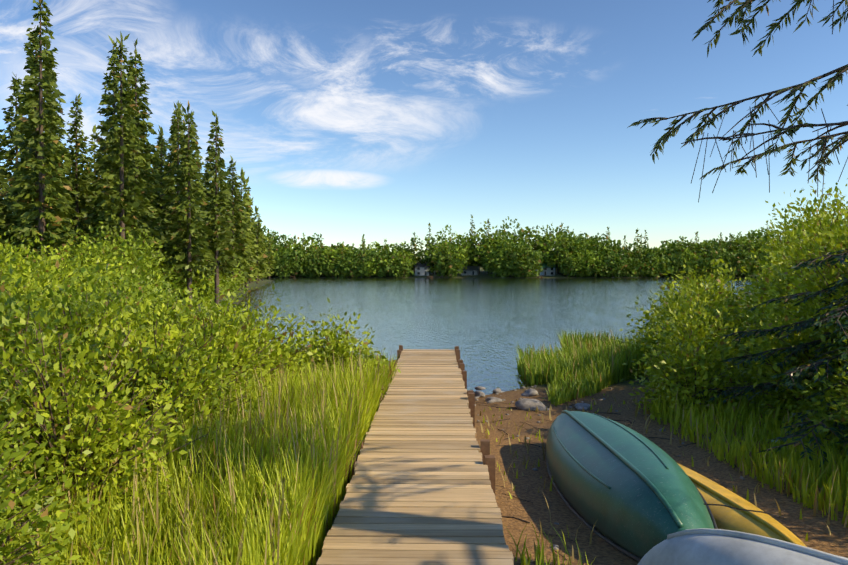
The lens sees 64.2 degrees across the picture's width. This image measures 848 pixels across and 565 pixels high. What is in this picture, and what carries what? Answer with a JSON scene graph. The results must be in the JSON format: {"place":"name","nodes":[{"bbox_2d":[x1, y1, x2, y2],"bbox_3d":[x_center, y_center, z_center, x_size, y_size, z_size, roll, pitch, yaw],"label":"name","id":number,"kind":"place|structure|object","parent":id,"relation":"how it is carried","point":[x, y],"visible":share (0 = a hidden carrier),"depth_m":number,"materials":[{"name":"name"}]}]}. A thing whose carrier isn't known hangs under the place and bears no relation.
{"place":"outdoors","nodes":[
{"label":"outdoors","id":0,"kind":"place"},
{"bbox_2d":[0,0,847,258],"label":"sky","id":1,"kind":"structure","parent":0,"point":[345,120],"materials":[{"name":"blue"}]},
{"bbox_2d":[218,278,762,394],"bbox_3d":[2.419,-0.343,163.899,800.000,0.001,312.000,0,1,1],"label":"lake water","id":2,"kind":"structure","parent":0,"point":[486,325],"depth_m":37.12,"materials":[{"name":"blue liquid"}]},
{"bbox_2d":[166,259,847,564],"bbox_3d":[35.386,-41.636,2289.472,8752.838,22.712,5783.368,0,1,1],"label":"ground","id":3,"kind":"structure","parent":0,"point":[721,473],"depth_m":6.46,"materials":[{"name":"brown soil"}]},
{"bbox_2d":[0,0,269,305],"bbox_3d":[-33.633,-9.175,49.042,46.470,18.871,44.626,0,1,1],"label":"conifer trees","id":4,"kind":"object","parent":3,"relation":"on","point":[146,191],"visible":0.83,"depth_m":34.14,"materials":[{"name":"green plant"}]},
{"bbox_2d":[1,125,275,284],"bbox_3d":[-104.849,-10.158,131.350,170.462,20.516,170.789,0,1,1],"label":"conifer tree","id":5,"kind":"object","parent":3,"relation":"on","point":[262,268],"visible":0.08,"depth_m":87.79,"materials":[{"name":"green plant"}]},
{"bbox_2d":[348,345,494,493],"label":"posts","id":6,"kind":"object","parent":3,"relation":"on","point":[488,459],"visible":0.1,"depth_m":6.35,"materials":[{"name":"brown wood"}]},
{"bbox_2d":[316,349,513,564],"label":"dock deck","id":7,"kind":"structure","parent":6,"relation":"on","point":[419,490],"depth_m":5.18,"materials":[{"name":"brown wood"}]},
{"bbox_2d":[414,261,429,275],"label":"white cottage","id":8,"kind":"structure","parent":3,"relation":"on","point":[421,269],"depth_m":271.36,"materials":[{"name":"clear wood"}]},
{"bbox_2d":[0,151,847,564],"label":"bushes","id":9,"kind":"object","parent":3,"relation":"on","point":[784,277],"visible":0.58,"depth_m":7.21,"materials":[{"name":"green plant"}]},
{"bbox_2d":[0,211,847,564],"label":"shrub foliage","id":10,"kind":"object","parent":3,"relation":"on","point":[146,273],"visible":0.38,"depth_m":7.87,"materials":[{"name":"green plant"}]},
{"bbox_2d":[1,346,847,564],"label":"tall grass","id":11,"kind":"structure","parent":3,"relation":"on","point":[309,513],"depth_m":4.81,"materials":[{"name":"green plant"}]},
{"bbox_2d":[7,330,847,564],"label":"dry grass stalks","id":12,"kind":"object","parent":3,"relation":"on","point":[815,510],"visible":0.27,"depth_m":5.01,"materials":[{"name":"green plant"}]},
{"bbox_2d":[256,329,662,405],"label":"shore reeds","id":13,"kind":"object","parent":3,"relation":"on","point":[558,377],"visible":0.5,"depth_m":12.67,"materials":[{"name":"green plant"}]},
{"bbox_2d":[461,265,479,275],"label":"grey cottage","id":14,"kind":"structure","parent":3,"relation":"on","point":[472,270],"depth_m":271.46,"materials":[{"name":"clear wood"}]},
{"bbox_2d":[474,391,484,397],"bbox_3d":[0.871,1.868,11.295,0.243,0.109,0.272,0,1,-22],"label":"shore rock","id":15,"kind":"object","parent":3,"relation":"on","point":[478,394],"visible":0.6,"depth_m":11.22,"materials":[{"name":"stone"}]},
{"bbox_2d":[485,397,501,402],"bbox_3d":[1.117,1.878,10.810,0.286,0.090,0.226,0,1,-2],"label":"shore rock","id":16,"kind":"object","parent":3,"relation":"on","point":[491,399],"visible":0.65,"depth_m":10.78,"materials":[{"name":"stone"}]},
{"bbox_2d":[492,388,503,392],"bbox_3d":[1.315,1.887,11.792,0.246,0.086,0.196,0,1,3],"label":"shore rock","id":17,"kind":"object","parent":3,"relation":"on","point":[497,390],"visible":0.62,"depth_m":11.73,"materials":[{"name":"stone"}]},
{"bbox_2d":[261,216,793,277],"bbox_3d":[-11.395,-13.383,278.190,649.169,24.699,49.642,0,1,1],"label":"distant trees","id":18,"kind":"object","parent":3,"relation":"on","point":[302,265],"visible":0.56,"depth_m":263.02,"materials":[{"name":"green plant"}]},
{"bbox_2d":[521,388,538,396],"bbox_3d":[1.787,1.856,11.409,0.302,0.120,0.376,0,1,20],"label":"shore rock","id":19,"kind":"object","parent":3,"relation":"on","point":[530,392],"visible":0.83,"depth_m":11.27,"materials":[{"name":"stone"}]},
{"bbox_2d":[515,398,548,410],"bbox_3d":[1.635,1.837,10.167,0.538,0.174,0.312,0,1,2],"label":"shore rock","id":20,"kind":"object","parent":3,"relation":"on","point":[525,404],"visible":0.75,"depth_m":10.06,"materials":[{"name":"stone"}]},
{"bbox_2d":[266,213,816,276],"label":"distant trees","id":21,"kind":"object","parent":3,"relation":"on","point":[522,236],"visible":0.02,"depth_m":275.61,"materials":[{"name":"green plant"}]},
{"bbox_2d":[532,263,556,274],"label":"cottage","id":22,"kind":"structure","parent":3,"relation":"on","point":[547,270],"depth_m":269.53,"materials":[{"name":"grey wood"}]},
{"bbox_2d":[574,403,589,410],"bbox_3d":[2.387,1.862,10.133,0.252,0.086,0.403,0,1,6],"label":"shore rock","id":23,"kind":"object","parent":3,"relation":"on","point":[580,406],"visible":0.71,"depth_m":10.04,"materials":[{"name":"stone"}]},
{"bbox_2d":[475,385,755,549],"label":"beach pebbles","id":24,"kind":"object","parent":3,"relation":"on","point":[555,547],"visible":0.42,"depth_m":9.19,"materials":[{"name":"stone"}]},
{"bbox_2d":[546,410,717,562],"bbox_3d":[1.598,1.571,5.948,0.970,0.466,4.050,-19,-1,0],"label":"canoe","id":25,"kind":"object","parent":3,"relation":"on","point":[638,496],"visible":1,"depth_m":4.93,"materials":[{"name":"teal plastic"}]},
{"bbox_2d":[482,401,818,564],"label":"beach twigs","id":26,"kind":"object","parent":3,"relation":"on","point":[648,437],"visible":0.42,"depth_m":5.64,"materials":[{"name":"brown wood"}]},
{"bbox_2d":[677,463,806,546],"bbox_3d":[2.140,1.709,5.349,0.700,0.326,3.100,-4,1,-7],"label":"yellow kayak","id":27,"kind":"object","parent":3,"relation":"on","point":[732,519],"visible":0.31,"depth_m":4.66,"materials":[{"name":"yellow plastic"}]},
{"bbox_2d":[637,528,847,564],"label":"canoe","id":28,"kind":"object","parent":3,"relation":"on","point":[703,546],"visible":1,"depth_m":3.41,"materials":[{"name":"silver metal"}]},
{"bbox_2d":[639,0,847,460],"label":"conifer bough","id":29,"kind":"object","parent":3,"relation":"on","point":[825,124],"visible":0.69,"depth_m":4.31,"materials":[{"name":"green plant"}]},
{"bbox_2d":[627,0,847,183],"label":"conifer needles","id":30,"kind":"object","parent":29,"relation":"attached to","point":[739,15],"visible":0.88,"depth_m":4.36,"materials":[{"name":"green plant"}]},
{"bbox_2d":[686,250,847,467],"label":"conifer branches","id":31,"kind":"object","parent":3,"relation":"on","point":[803,373],"visible":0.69,"depth_m":7.50,"materials":[{"name":"green plant"}]}
]}

